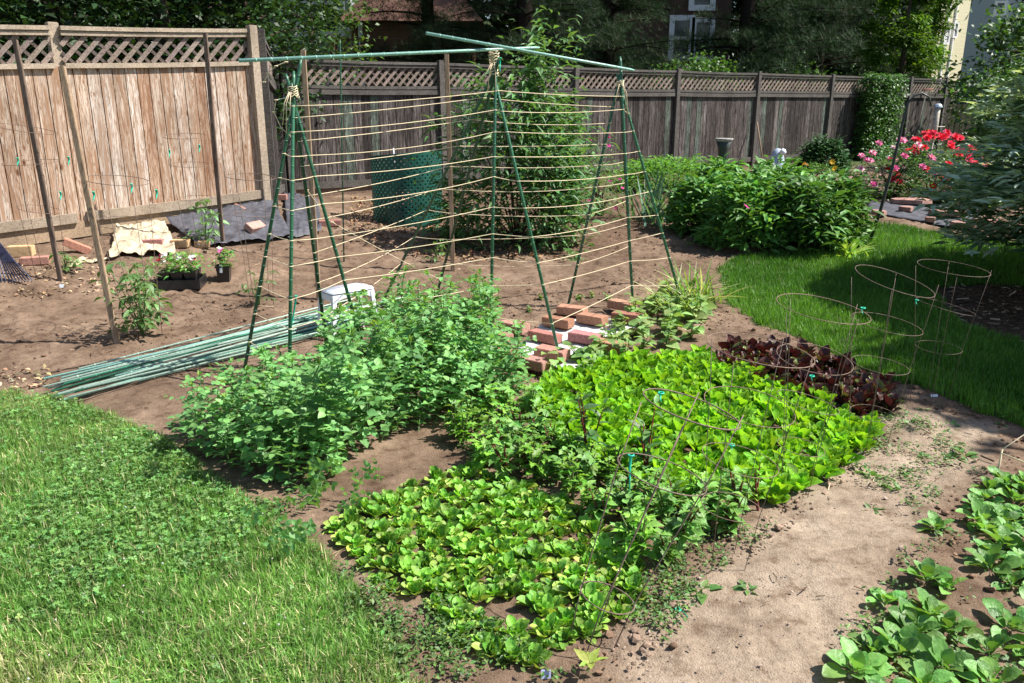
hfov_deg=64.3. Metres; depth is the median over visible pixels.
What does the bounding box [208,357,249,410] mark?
pea vine
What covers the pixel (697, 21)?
window
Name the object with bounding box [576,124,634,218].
flowering perennial
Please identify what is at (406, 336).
pea vine
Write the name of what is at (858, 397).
red lettuce plant
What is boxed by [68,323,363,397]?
garden stake
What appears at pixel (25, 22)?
hedge shrub
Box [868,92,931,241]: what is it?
shepherd hook
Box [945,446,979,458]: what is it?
seedling
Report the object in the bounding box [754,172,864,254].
peony bush
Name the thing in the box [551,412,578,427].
lettuce plant
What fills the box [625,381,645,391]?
lettuce plant
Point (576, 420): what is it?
lettuce plant
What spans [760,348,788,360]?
red lettuce plant
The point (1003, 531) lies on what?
radish plant
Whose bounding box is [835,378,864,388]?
red lettuce plant
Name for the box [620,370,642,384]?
lettuce plant
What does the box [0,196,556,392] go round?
leaf litter
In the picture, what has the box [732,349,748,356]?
red lettuce plant
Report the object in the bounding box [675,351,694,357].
lettuce plant
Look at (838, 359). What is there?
red lettuce plant
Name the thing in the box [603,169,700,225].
iris clump
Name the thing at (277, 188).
trellis pole
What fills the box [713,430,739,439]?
lettuce plant
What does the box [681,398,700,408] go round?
lettuce plant
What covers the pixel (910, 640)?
radish plant
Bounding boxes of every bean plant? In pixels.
[541,347,565,371]
[562,340,597,362]
[577,358,595,382]
[583,344,607,363]
[588,335,608,355]
[596,319,619,338]
[598,331,610,337]
[607,334,635,356]
[612,310,628,330]
[614,329,630,341]
[623,316,655,337]
[624,292,653,315]
[634,335,655,349]
[638,306,653,325]
[642,294,658,308]
[645,292,665,313]
[651,317,675,337]
[657,279,672,299]
[657,324,680,348]
[658,306,693,329]
[660,294,684,319]
[667,295,686,316]
[680,292,693,310]
[681,297,707,321]
[681,320,705,339]
[688,294,716,315]
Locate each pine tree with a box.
[333,0,516,86]
[393,0,630,87]
[497,0,701,89]
[535,0,693,88]
[660,0,873,91]
[736,0,899,91]
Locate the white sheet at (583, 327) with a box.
[518,317,634,367]
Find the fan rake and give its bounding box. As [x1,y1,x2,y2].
[0,243,32,282]
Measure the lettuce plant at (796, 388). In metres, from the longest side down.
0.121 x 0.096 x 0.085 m
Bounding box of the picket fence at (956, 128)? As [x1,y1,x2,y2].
[943,104,1014,148]
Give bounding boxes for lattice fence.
[0,22,270,247]
[257,28,287,208]
[277,55,950,197]
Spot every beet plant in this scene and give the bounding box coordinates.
[567,392,613,447]
[627,394,668,472]
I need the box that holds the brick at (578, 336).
[567,329,601,344]
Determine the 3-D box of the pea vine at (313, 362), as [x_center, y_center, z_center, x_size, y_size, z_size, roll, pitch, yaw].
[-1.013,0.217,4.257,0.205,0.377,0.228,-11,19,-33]
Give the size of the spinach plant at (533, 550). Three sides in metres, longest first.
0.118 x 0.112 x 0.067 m
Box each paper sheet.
[68,254,107,266]
[108,220,175,257]
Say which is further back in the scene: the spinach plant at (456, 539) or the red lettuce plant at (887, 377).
the red lettuce plant at (887, 377)
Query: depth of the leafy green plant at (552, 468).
3.52 m
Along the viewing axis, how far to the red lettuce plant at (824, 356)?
5.03 m
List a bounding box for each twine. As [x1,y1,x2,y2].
[247,284,675,366]
[253,257,670,327]
[257,233,662,299]
[263,215,657,266]
[264,61,287,81]
[268,191,651,240]
[272,171,645,210]
[274,98,290,135]
[277,151,639,180]
[282,131,631,156]
[291,90,623,106]
[291,109,629,132]
[295,97,611,117]
[297,119,607,141]
[301,144,605,166]
[305,161,623,196]
[308,183,622,220]
[308,191,437,278]
[316,224,626,282]
[317,200,625,251]
[325,247,626,315]
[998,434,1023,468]
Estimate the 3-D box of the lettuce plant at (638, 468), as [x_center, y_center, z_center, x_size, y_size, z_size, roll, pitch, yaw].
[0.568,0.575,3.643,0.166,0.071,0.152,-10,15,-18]
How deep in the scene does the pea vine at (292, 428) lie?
3.67 m
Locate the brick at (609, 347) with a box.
[592,337,628,353]
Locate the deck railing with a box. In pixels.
[330,36,440,85]
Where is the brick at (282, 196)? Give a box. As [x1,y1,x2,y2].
[278,194,287,199]
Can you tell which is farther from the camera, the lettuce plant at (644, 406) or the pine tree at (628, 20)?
the pine tree at (628, 20)
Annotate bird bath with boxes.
[715,138,733,164]
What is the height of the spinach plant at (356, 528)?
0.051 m
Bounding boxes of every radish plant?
[822,637,893,678]
[847,629,893,657]
[864,670,910,682]
[865,587,907,604]
[872,621,935,665]
[883,596,932,630]
[890,610,945,639]
[897,658,954,682]
[898,557,952,590]
[904,587,961,629]
[914,633,978,682]
[917,510,953,533]
[917,611,976,643]
[932,574,968,593]
[950,677,959,682]
[955,498,1002,530]
[961,626,1023,659]
[962,492,985,507]
[963,543,1023,573]
[964,656,1022,682]
[969,488,1004,501]
[969,514,998,533]
[971,476,1009,490]
[973,539,1007,558]
[981,525,1017,546]
[982,597,1023,636]
[983,501,1021,513]
[984,503,1023,529]
[987,466,1023,486]
[991,568,1023,589]
[993,516,1023,531]
[996,485,1023,501]
[1001,528,1023,548]
[1004,545,1023,558]
[1005,478,1023,492]
[1006,470,1023,480]
[1007,504,1023,519]
[1007,551,1023,570]
[1010,633,1023,656]
[1019,586,1023,598]
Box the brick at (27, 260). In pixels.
[19,255,50,265]
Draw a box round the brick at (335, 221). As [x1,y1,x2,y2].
[319,219,340,226]
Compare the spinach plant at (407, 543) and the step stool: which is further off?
the step stool
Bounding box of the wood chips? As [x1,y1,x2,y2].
[13,214,1023,677]
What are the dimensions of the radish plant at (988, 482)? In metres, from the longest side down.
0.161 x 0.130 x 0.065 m
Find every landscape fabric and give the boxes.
[165,198,289,245]
[284,192,321,236]
[868,201,980,229]
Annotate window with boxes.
[291,0,345,38]
[668,15,695,60]
[688,0,715,10]
[690,17,714,59]
[941,26,951,44]
[951,22,959,37]
[993,1,1006,15]
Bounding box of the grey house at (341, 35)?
[270,0,356,85]
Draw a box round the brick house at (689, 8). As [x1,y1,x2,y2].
[538,0,731,89]
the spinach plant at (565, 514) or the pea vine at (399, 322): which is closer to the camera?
the spinach plant at (565, 514)
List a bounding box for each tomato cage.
[0,123,65,277]
[87,175,162,337]
[162,133,214,252]
[225,173,274,305]
[568,388,743,652]
[701,332,814,571]
[776,293,870,497]
[848,265,938,455]
[910,259,991,406]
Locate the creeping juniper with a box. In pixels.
[600,153,731,193]
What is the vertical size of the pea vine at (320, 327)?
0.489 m
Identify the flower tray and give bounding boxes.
[140,251,222,289]
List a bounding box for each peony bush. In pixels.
[655,166,738,237]
[685,163,801,252]
[692,152,749,204]
[735,152,816,220]
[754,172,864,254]
[789,167,886,247]
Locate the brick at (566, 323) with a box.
[542,315,574,328]
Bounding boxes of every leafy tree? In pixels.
[0,0,201,166]
[21,0,344,133]
[127,0,239,143]
[205,4,270,60]
[468,0,576,87]
[726,0,959,91]
[727,0,839,90]
[733,0,928,88]
[814,0,981,50]
[850,0,970,117]
[989,0,1023,68]
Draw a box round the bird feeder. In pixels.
[925,103,944,178]
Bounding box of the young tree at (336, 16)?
[231,0,386,85]
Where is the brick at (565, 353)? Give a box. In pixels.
[534,344,570,360]
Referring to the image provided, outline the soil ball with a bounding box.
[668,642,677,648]
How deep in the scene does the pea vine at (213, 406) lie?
3.89 m
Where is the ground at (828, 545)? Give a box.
[0,125,1023,682]
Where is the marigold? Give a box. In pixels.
[800,159,838,179]
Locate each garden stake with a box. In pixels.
[43,309,348,379]
[43,310,356,387]
[48,311,364,388]
[51,307,349,391]
[51,319,352,389]
[53,350,250,397]
[57,313,349,395]
[60,301,363,381]
[61,310,325,378]
[62,300,351,385]
[63,304,354,384]
[63,312,366,400]
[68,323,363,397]
[74,323,345,392]
[78,298,354,368]
[83,314,394,388]
[85,306,380,375]
[110,297,402,376]
[115,318,352,376]
[133,307,429,377]
[135,303,431,374]
[138,336,315,381]
[193,330,313,358]
[285,302,387,326]
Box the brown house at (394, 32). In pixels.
[337,0,487,85]
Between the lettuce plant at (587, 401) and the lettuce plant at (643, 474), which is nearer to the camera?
the lettuce plant at (643, 474)
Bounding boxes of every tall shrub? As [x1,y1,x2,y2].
[407,34,620,254]
[502,5,599,243]
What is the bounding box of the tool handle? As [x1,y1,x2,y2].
[756,122,762,158]
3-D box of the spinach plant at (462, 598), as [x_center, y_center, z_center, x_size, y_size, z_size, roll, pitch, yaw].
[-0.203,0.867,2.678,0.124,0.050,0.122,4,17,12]
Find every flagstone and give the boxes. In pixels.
[871,209,886,215]
[890,197,931,204]
[898,206,912,211]
[924,216,935,221]
[928,210,965,216]
[949,221,974,227]
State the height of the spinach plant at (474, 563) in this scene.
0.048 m
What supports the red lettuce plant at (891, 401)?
on the ground at (828, 545)
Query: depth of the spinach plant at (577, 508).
3.31 m
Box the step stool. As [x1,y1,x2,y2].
[317,282,377,334]
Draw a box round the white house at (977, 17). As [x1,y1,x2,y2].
[955,0,1023,122]
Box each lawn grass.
[0,387,447,682]
[715,219,1023,427]
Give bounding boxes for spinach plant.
[322,515,350,534]
[331,528,354,544]
[334,510,365,527]
[336,533,373,553]
[339,507,357,517]
[345,521,368,538]
[348,546,364,557]
[349,497,377,512]
[354,555,373,570]
[358,518,373,534]
[359,545,383,559]
[363,500,388,519]
[363,535,380,545]
[365,555,388,569]
[366,517,391,534]
[368,569,392,584]
[369,492,389,504]
[375,527,407,545]
[379,489,396,494]
[380,577,401,593]
[381,540,402,554]
[381,552,402,573]
[382,492,406,506]
[384,504,400,516]
[388,517,400,527]
[392,555,420,581]
[394,486,413,497]
[396,505,416,515]
[397,526,412,539]
[397,547,415,557]
[398,491,421,507]
[398,512,417,527]
[400,477,423,488]
[400,537,418,549]
[401,565,442,581]
[401,576,436,594]
[410,527,432,544]
[411,490,430,500]
[413,486,427,491]
[414,515,435,533]
[414,550,436,557]
[416,512,421,524]
[417,553,437,569]
[418,497,443,517]
[420,494,434,506]
[420,521,441,539]
[422,477,451,488]
[422,537,441,551]
[423,483,440,495]
[424,466,448,481]
[424,576,446,593]
[424,592,445,608]
[425,563,454,577]
[428,523,460,539]
[430,554,461,567]
[431,546,450,557]
[432,504,461,526]
[433,592,470,615]
[434,488,454,500]
[435,604,445,616]
[437,617,479,648]
[438,581,464,597]
[439,502,456,509]
[439,596,474,633]
[440,520,457,526]
[440,532,468,555]
[441,572,464,582]
[445,476,468,488]
[445,493,461,505]
[445,523,467,538]
[447,463,466,474]
[447,468,465,479]
[447,483,475,498]
[448,555,467,564]
[450,563,468,577]
[452,511,483,529]
[453,499,470,508]
[453,540,479,555]
[453,575,484,593]
[455,507,484,524]
[460,556,490,575]
[461,466,478,478]
[462,532,488,542]
[462,582,491,602]
[463,460,487,473]
[463,479,475,488]
[463,568,485,580]
[464,495,483,505]
[465,502,495,517]
[465,606,487,627]
[468,542,497,557]
[468,632,489,651]
[469,488,489,501]
[470,512,493,525]
[471,551,504,570]
[471,633,510,662]
[472,479,490,488]
[472,524,502,543]
[475,469,495,481]
[482,506,507,520]
[482,574,510,584]
[482,617,503,633]
[483,488,506,502]
[485,583,507,602]
[486,534,503,546]
[486,563,504,576]
[488,481,503,488]
[489,538,509,555]
[490,517,515,527]
[491,493,524,505]
[491,496,513,512]
[494,472,509,481]
[494,525,516,538]
[494,638,530,668]
[495,480,521,495]
[496,574,532,597]
[497,550,525,573]
[499,615,530,640]
[500,507,532,521]
[501,476,523,489]
[501,519,535,533]
[501,567,518,579]
[502,533,527,546]
[502,633,520,647]
[505,497,534,510]
[508,564,537,592]
[509,543,529,560]
[514,530,532,541]
[515,487,537,498]
[515,590,549,612]
[516,479,537,491]
[516,542,547,564]
[517,491,535,505]
[517,559,535,569]
[520,518,537,528]
[520,580,543,593]
[520,638,537,644]
[522,642,552,668]
[523,509,545,522]
[524,497,548,510]
[525,539,543,545]
[528,486,543,496]
[528,612,562,636]
[529,561,551,578]
[533,521,553,536]
[533,593,563,617]
[536,491,559,508]
[536,636,565,649]
[537,585,568,597]
[539,534,553,545]
[540,557,569,578]
[540,577,554,588]
[542,497,574,511]
[544,538,573,556]
[545,516,571,526]
[549,505,577,520]
[551,525,569,538]
[552,491,573,507]
[552,574,576,591]
[552,626,576,648]
[553,606,584,633]
[554,543,578,563]
[554,577,585,603]
[554,595,569,607]
[560,538,580,547]
[564,562,594,579]
[565,504,582,512]
[566,521,581,533]
[567,617,604,643]
[572,514,591,528]
[572,532,592,545]
[572,604,592,617]
[574,543,591,557]
[574,551,599,565]
[576,582,609,603]
[577,564,604,578]
[581,517,612,533]
[582,610,610,629]
[583,591,613,614]
[584,574,609,590]
[590,531,613,539]
[590,536,614,554]
[592,548,612,567]
[596,566,624,583]
[600,551,633,574]
[601,584,619,596]
[603,599,638,618]
[611,543,626,555]
[611,545,645,566]
[612,565,645,587]
[616,574,647,599]
[617,590,643,605]
[635,560,648,572]
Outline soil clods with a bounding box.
[0,208,1023,682]
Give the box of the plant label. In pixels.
[541,670,550,678]
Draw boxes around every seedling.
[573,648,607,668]
[632,600,648,614]
[684,580,724,603]
[732,579,757,594]
[854,468,885,477]
[863,502,883,513]
[882,481,906,494]
[901,418,921,426]
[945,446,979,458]
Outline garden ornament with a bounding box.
[770,148,785,168]
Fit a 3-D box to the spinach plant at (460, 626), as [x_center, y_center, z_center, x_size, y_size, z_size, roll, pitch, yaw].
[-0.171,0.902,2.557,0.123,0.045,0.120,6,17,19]
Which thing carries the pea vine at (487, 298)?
on the ground at (828, 545)
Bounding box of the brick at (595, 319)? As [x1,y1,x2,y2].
[576,312,608,325]
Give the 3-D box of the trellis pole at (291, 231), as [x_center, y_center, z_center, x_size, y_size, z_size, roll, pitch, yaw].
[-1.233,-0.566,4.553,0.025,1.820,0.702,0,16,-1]
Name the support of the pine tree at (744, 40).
on the ground at (828, 545)
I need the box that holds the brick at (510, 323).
[498,319,529,334]
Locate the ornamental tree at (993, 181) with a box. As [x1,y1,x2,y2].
[908,44,1023,256]
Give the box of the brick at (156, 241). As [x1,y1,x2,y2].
[141,239,163,244]
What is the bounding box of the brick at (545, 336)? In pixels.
[528,328,562,344]
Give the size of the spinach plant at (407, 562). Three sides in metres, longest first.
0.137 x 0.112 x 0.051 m
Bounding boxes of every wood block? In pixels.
[6,245,35,256]
[170,239,190,247]
[194,240,210,247]
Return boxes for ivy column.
[849,72,913,160]
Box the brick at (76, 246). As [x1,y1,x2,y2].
[62,237,90,253]
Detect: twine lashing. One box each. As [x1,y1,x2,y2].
[282,85,298,133]
[483,50,498,90]
[615,80,627,114]
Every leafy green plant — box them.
[441,400,468,437]
[445,410,477,447]
[456,395,482,427]
[462,406,489,433]
[467,429,493,466]
[470,412,504,446]
[472,382,500,418]
[482,417,518,454]
[482,437,517,477]
[488,418,521,449]
[493,402,513,421]
[496,385,518,409]
[503,406,525,438]
[504,396,521,417]
[508,434,546,470]
[512,428,540,464]
[516,382,543,402]
[516,384,542,418]
[518,422,537,445]
[520,444,554,482]
[523,408,553,445]
[528,395,553,418]
[537,399,564,433]
[541,417,567,455]
[543,455,566,484]
[550,425,568,454]
[555,452,588,500]
[556,425,589,460]
[558,445,575,469]
[568,435,597,460]
[568,448,597,484]
[570,479,598,515]
[573,443,602,474]
[583,480,617,520]
[595,442,628,473]
[598,455,625,486]
[603,472,626,498]
[610,472,648,516]
[610,508,647,545]
[610,510,662,562]
[621,493,663,530]
[623,462,641,488]
[637,467,666,514]
[642,481,686,527]
[649,527,680,566]
[651,465,677,485]
[660,469,692,510]
[662,498,709,555]
[679,464,718,503]
[679,494,712,531]
[693,478,733,525]
[708,473,729,503]
[710,491,746,535]
[716,465,755,512]
[739,456,771,510]
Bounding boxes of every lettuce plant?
[534,377,557,392]
[535,391,562,403]
[537,401,561,409]
[539,386,563,397]
[542,370,559,381]
[548,376,567,388]
[549,369,570,377]
[549,371,578,386]
[550,395,581,411]
[550,417,565,435]
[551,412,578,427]
[555,365,573,371]
[556,409,577,417]
[558,396,585,412]
[560,387,571,395]
[561,430,578,448]
[562,391,573,398]
[565,363,591,378]
[565,379,585,392]
[568,420,587,432]
[569,414,588,423]
[572,391,591,397]
[574,372,591,383]
[575,357,600,366]
[575,382,592,392]
[575,406,599,418]
[576,394,590,409]
[580,417,602,430]
[584,365,599,381]
[584,389,597,401]
[589,445,625,465]
[590,354,612,363]
[590,403,614,417]
[591,396,610,403]
[592,377,605,390]
[593,379,618,388]
[594,437,620,455]
[595,364,612,375]
[595,382,617,390]
[595,384,618,397]
[595,397,615,409]
[596,416,608,426]
[596,428,612,441]
[598,359,614,365]
[599,373,621,387]
[601,405,634,419]
[602,413,623,432]
[604,431,634,443]
[604,444,643,463]
[606,434,625,454]
[609,349,626,361]
[609,359,631,372]
[609,388,632,400]
[610,397,632,406]
[610,427,626,434]
[611,402,635,416]
[611,452,628,475]
[613,369,630,378]
[616,380,630,389]
[618,388,642,400]
[618,425,640,447]
[619,418,631,429]
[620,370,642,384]
[622,411,654,429]
[623,352,643,363]
[623,397,652,412]
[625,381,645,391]
[626,346,649,358]
[626,385,645,397]
[628,461,653,473]
[630,362,647,373]
[630,430,658,448]
[631,444,663,456]
[635,354,658,367]
[635,396,654,405]
[636,368,658,381]
[636,469,650,484]
[639,371,658,386]
[639,448,670,464]
[640,391,654,401]
[642,387,660,394]
[644,408,660,425]
[646,352,661,358]
[646,378,672,390]
[648,398,671,412]
[649,412,670,432]
[649,423,664,435]
[650,459,679,475]
[651,456,683,472]
[653,385,672,399]
[653,439,686,453]
[654,422,675,436]
[655,365,681,380]
[656,350,673,359]
[656,431,674,447]
[657,357,678,366]
[657,360,669,369]
[657,381,686,399]
[660,348,671,353]
[660,405,686,415]
[662,409,686,420]
[663,417,696,433]
[664,400,684,409]
[665,362,693,373]
[665,448,688,460]
[666,469,688,486]
[667,373,692,392]
[669,349,688,359]
[670,430,688,447]
[671,393,699,401]
[673,357,692,363]
[673,404,702,414]
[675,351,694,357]
[675,367,698,378]
[677,459,706,473]
[677,465,699,483]
[679,360,702,370]
[680,382,692,392]
[681,362,703,371]
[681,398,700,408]
[683,408,707,424]
[684,383,701,397]
[684,431,717,454]
[684,451,709,466]
[685,419,708,433]
[687,353,708,362]
[687,405,719,425]
[688,369,715,382]
[690,344,713,353]
[692,426,708,435]
[692,460,724,473]
[693,378,715,393]
[696,413,727,429]
[697,363,726,373]
[698,445,722,462]
[699,397,715,404]
[700,382,724,395]
[701,353,718,362]
[701,358,718,371]
[702,351,715,356]
[705,390,728,401]
[705,429,714,442]
[706,424,728,431]
[707,367,725,386]
[709,402,738,420]
[710,459,725,470]
[711,361,730,366]
[711,372,736,386]
[712,469,734,481]
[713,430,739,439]
[714,351,731,361]
[714,438,733,453]
[715,399,738,409]
[716,433,748,447]
[718,338,746,349]
[718,377,746,387]
[719,362,736,372]
[719,416,745,431]
[719,448,749,459]
[720,350,746,364]
[721,451,751,473]
[722,382,750,400]
[723,342,744,354]
[723,368,733,375]
[725,334,745,342]
[726,368,751,385]
[726,388,749,409]
[726,423,759,441]
[730,362,754,371]
[730,407,755,421]
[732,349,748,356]
[734,446,745,454]
[735,357,748,366]
[735,389,759,399]
[737,351,754,361]
[737,401,762,409]
[737,415,754,428]
[737,435,770,454]
[738,471,772,495]
[739,342,760,354]
[740,361,764,375]
[741,337,757,350]
[743,370,760,383]
[743,451,773,464]
[745,381,763,391]
[745,424,763,432]
[746,408,772,419]
[746,458,759,470]
[746,470,768,481]
[748,356,770,381]
[748,368,761,382]
[749,394,763,409]
[749,413,767,424]
[750,378,781,390]
[751,351,761,357]
[751,447,773,456]
[751,462,785,475]
[752,350,768,356]
[753,418,773,430]
[754,430,778,449]
[757,340,779,352]
[758,386,778,397]
[759,391,778,416]
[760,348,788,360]
[760,358,782,374]
[760,373,774,380]
[761,428,786,442]
[761,485,790,504]
[762,471,798,495]
[766,343,795,359]
[767,335,775,340]
[768,373,792,385]
[769,337,790,347]
[769,358,793,375]
[769,453,784,464]
[770,352,783,363]
[770,387,795,398]
[771,403,789,428]
[772,442,792,459]
[774,380,793,389]
[775,428,798,444]
[777,399,796,407]
[777,434,803,446]
[778,371,802,389]
[778,417,802,428]
[778,455,816,469]
[780,437,802,458]
[781,345,801,357]
[782,398,805,420]
[782,422,810,439]
[783,463,822,491]
[787,395,805,402]
[788,378,810,386]
[789,352,809,362]
[789,382,808,395]
[791,363,810,380]
[792,392,813,398]
[793,356,812,370]
[793,434,809,450]
[794,406,814,424]
[797,338,818,356]
[797,381,827,397]
[798,368,826,384]
[799,396,821,408]
[801,459,841,479]
[803,442,843,460]
[805,438,831,455]
[806,404,826,421]
[807,420,826,437]
[809,386,836,402]
[809,430,829,439]
[810,450,845,475]
[811,362,827,374]
[812,345,836,366]
[812,383,837,393]
[812,434,834,446]
[813,399,835,408]
[816,366,830,376]
[816,409,852,423]
[817,371,828,382]
[817,406,832,415]
[824,373,843,393]
[824,428,858,442]
[826,356,855,376]
[826,419,856,433]
[829,352,850,368]
[829,368,849,380]
[829,445,865,466]
[831,436,849,449]
[834,382,860,405]
[834,413,864,425]
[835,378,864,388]
[835,403,849,409]
[837,408,854,420]
[846,382,873,399]
[847,424,877,440]
[848,436,876,451]
[849,373,868,386]
[849,391,872,415]
[854,369,876,377]
[859,426,884,437]
[860,416,885,429]
[863,410,877,419]
[864,394,883,412]
[866,378,895,401]
[869,372,897,382]
[871,372,898,393]
[877,392,903,412]
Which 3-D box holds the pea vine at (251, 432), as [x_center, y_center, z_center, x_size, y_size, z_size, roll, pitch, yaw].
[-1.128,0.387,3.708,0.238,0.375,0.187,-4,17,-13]
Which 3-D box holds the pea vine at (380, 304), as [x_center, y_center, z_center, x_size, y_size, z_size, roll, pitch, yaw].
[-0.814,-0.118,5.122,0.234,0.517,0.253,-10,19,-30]
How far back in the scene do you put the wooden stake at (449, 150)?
7.21 m
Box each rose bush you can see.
[836,137,952,202]
[872,129,983,202]
[930,160,1017,206]
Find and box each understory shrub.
[643,46,749,90]
[748,51,841,91]
[926,53,1023,157]
[927,73,980,140]
[931,2,1023,166]
[950,22,1023,118]
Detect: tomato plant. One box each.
[48,252,86,271]
[87,261,173,335]
[182,198,229,243]
[236,271,280,304]
[422,240,445,262]
[558,223,588,247]
[561,249,590,260]
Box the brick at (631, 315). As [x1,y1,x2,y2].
[611,310,643,323]
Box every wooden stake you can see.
[12,40,63,281]
[59,65,119,343]
[203,33,224,246]
[300,50,320,299]
[444,54,454,270]
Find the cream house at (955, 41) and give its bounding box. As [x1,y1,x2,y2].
[839,0,970,127]
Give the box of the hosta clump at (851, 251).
[817,238,875,258]
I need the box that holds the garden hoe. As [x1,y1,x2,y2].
[912,89,932,144]
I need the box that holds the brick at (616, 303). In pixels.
[607,298,637,311]
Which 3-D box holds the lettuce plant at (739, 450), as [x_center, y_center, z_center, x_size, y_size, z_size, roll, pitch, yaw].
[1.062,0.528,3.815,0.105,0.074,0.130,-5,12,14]
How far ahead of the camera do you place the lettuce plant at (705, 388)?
4.56 m
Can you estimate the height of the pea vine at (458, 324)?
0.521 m
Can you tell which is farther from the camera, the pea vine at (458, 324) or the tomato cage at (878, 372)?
the pea vine at (458, 324)
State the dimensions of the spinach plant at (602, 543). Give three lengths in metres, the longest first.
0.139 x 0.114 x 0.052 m
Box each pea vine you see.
[164,394,217,456]
[166,418,200,446]
[177,396,251,469]
[179,378,215,434]
[185,370,242,431]
[188,392,217,426]
[195,379,239,446]
[205,392,246,439]
[205,396,246,455]
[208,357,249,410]
[209,412,264,476]
[210,387,250,447]
[215,406,260,460]
[217,370,252,421]
[218,367,262,396]
[219,364,276,443]
[228,383,281,453]
[234,358,270,433]
[234,377,293,482]
[236,376,279,430]
[238,383,287,460]
[239,371,287,451]
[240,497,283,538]
[246,359,286,391]
[248,341,292,404]
[249,346,296,393]
[249,350,293,395]
[250,366,285,418]
[251,372,314,472]
[258,379,296,460]
[261,429,319,480]
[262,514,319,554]
[264,392,322,453]
[266,339,312,371]
[267,359,296,424]
[269,414,308,457]
[270,346,335,473]
[270,369,312,443]
[272,416,317,493]
[273,357,327,448]
[273,362,301,382]
[278,355,308,425]
[278,379,312,405]
[285,351,330,429]
[286,457,345,511]
[292,441,328,497]
[297,383,339,454]
[299,344,330,363]
[302,350,339,394]
[302,354,340,439]
[303,351,324,370]
[304,391,339,423]
[306,379,372,478]
[307,378,351,440]
[310,358,373,463]
[311,301,356,393]
[311,377,354,462]
[312,364,366,440]
[313,316,348,356]
[313,325,363,376]
[314,350,380,457]
[316,326,389,447]
[318,351,356,411]
[322,315,362,381]
[322,351,369,427]
[322,353,368,415]
[322,355,364,455]
[324,306,365,375]
[329,300,366,376]
[331,333,376,406]
[333,458,384,511]
[335,292,369,355]
[341,290,380,354]
[346,367,375,424]
[350,289,391,361]
[352,319,392,424]
[353,302,382,369]
[353,316,394,394]
[355,345,410,428]
[358,321,401,417]
[358,367,397,430]
[361,308,398,363]
[361,328,409,404]
[362,288,411,384]
[363,326,396,371]
[365,282,401,344]
[366,293,411,347]
[368,320,408,404]
[368,351,407,440]
[368,364,406,433]
[369,335,407,394]
[371,302,417,409]
[373,298,407,362]
[375,303,418,383]
[379,299,412,329]
[382,265,432,323]
[382,313,421,392]
[386,265,418,326]
[386,340,420,383]
[388,279,433,350]
[391,307,430,383]
[391,341,422,404]
[392,334,430,418]
[395,301,431,379]
[396,310,448,385]
[397,290,437,353]
[398,284,431,324]
[398,338,444,431]
[400,284,448,344]
[400,319,429,389]
[403,289,435,366]
[403,313,448,365]
[406,366,449,421]
[407,281,430,342]
[411,301,444,369]
[416,348,463,410]
[417,269,451,347]
[417,323,475,408]
[419,298,467,374]
[419,317,458,390]
[419,350,483,401]
[421,339,456,419]
[423,322,449,375]
[424,294,450,366]
[427,296,459,376]
[428,279,459,341]
[429,281,461,315]
[430,289,462,359]
[431,346,488,405]
[436,281,461,343]
[438,293,467,342]
[438,302,485,380]
[438,358,479,421]
[439,292,478,355]
[439,314,481,402]
[442,332,482,384]
[443,347,483,411]
[447,298,485,374]
[449,330,489,395]
[452,307,483,336]
[453,276,493,344]
[453,341,480,387]
[456,283,483,343]
[456,323,498,392]
[458,276,497,331]
[458,277,500,328]
[458,345,516,410]
[462,317,507,384]
[465,272,505,348]
[465,307,498,357]
[465,349,496,393]
[466,268,500,328]
[466,301,505,355]
[466,318,511,416]
[468,316,491,372]
[469,348,503,401]
[470,289,504,333]
[476,321,511,383]
[478,314,511,358]
[479,292,501,340]
[482,339,513,386]
[484,320,524,398]
[492,342,514,379]
[494,338,521,374]
[497,322,536,396]
[498,359,531,400]
[501,319,538,382]
[502,347,527,387]
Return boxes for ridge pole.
[238,46,539,62]
[426,32,634,70]
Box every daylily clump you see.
[621,257,750,312]
[637,275,708,317]
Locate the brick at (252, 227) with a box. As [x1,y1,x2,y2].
[244,220,265,233]
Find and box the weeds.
[249,396,1023,682]
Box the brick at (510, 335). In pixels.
[498,330,513,344]
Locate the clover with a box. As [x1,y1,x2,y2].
[0,385,422,682]
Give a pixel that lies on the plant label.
(547, 673)
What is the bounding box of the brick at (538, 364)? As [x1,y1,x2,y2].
[513,354,550,371]
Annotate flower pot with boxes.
[211,246,238,281]
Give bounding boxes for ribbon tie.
[292,295,297,323]
[628,454,633,486]
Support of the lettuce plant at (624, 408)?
on the ground at (828, 545)
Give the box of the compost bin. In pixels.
[370,148,442,226]
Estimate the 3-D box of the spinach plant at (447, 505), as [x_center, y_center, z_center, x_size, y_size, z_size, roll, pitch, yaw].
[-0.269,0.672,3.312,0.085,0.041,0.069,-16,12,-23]
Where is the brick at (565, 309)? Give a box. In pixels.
[556,303,587,315]
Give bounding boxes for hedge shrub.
[0,0,74,97]
[0,0,199,175]
[0,0,218,187]
[44,0,303,133]
[117,0,362,140]
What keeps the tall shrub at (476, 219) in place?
on the ground at (828, 545)
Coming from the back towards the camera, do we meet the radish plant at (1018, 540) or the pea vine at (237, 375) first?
the pea vine at (237, 375)
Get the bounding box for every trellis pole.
[243,59,301,368]
[285,74,367,361]
[288,71,295,367]
[290,83,327,341]
[339,40,344,261]
[384,71,493,297]
[434,58,499,300]
[488,56,558,346]
[489,52,497,314]
[567,70,621,303]
[616,73,680,294]
[619,56,633,303]
[619,80,629,270]
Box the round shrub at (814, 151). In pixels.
[795,132,854,172]
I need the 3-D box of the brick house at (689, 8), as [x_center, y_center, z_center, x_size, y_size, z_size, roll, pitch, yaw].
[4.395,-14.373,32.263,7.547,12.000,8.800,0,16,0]
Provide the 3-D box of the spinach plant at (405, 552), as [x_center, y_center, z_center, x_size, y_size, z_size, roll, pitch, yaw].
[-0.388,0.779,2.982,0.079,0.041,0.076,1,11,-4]

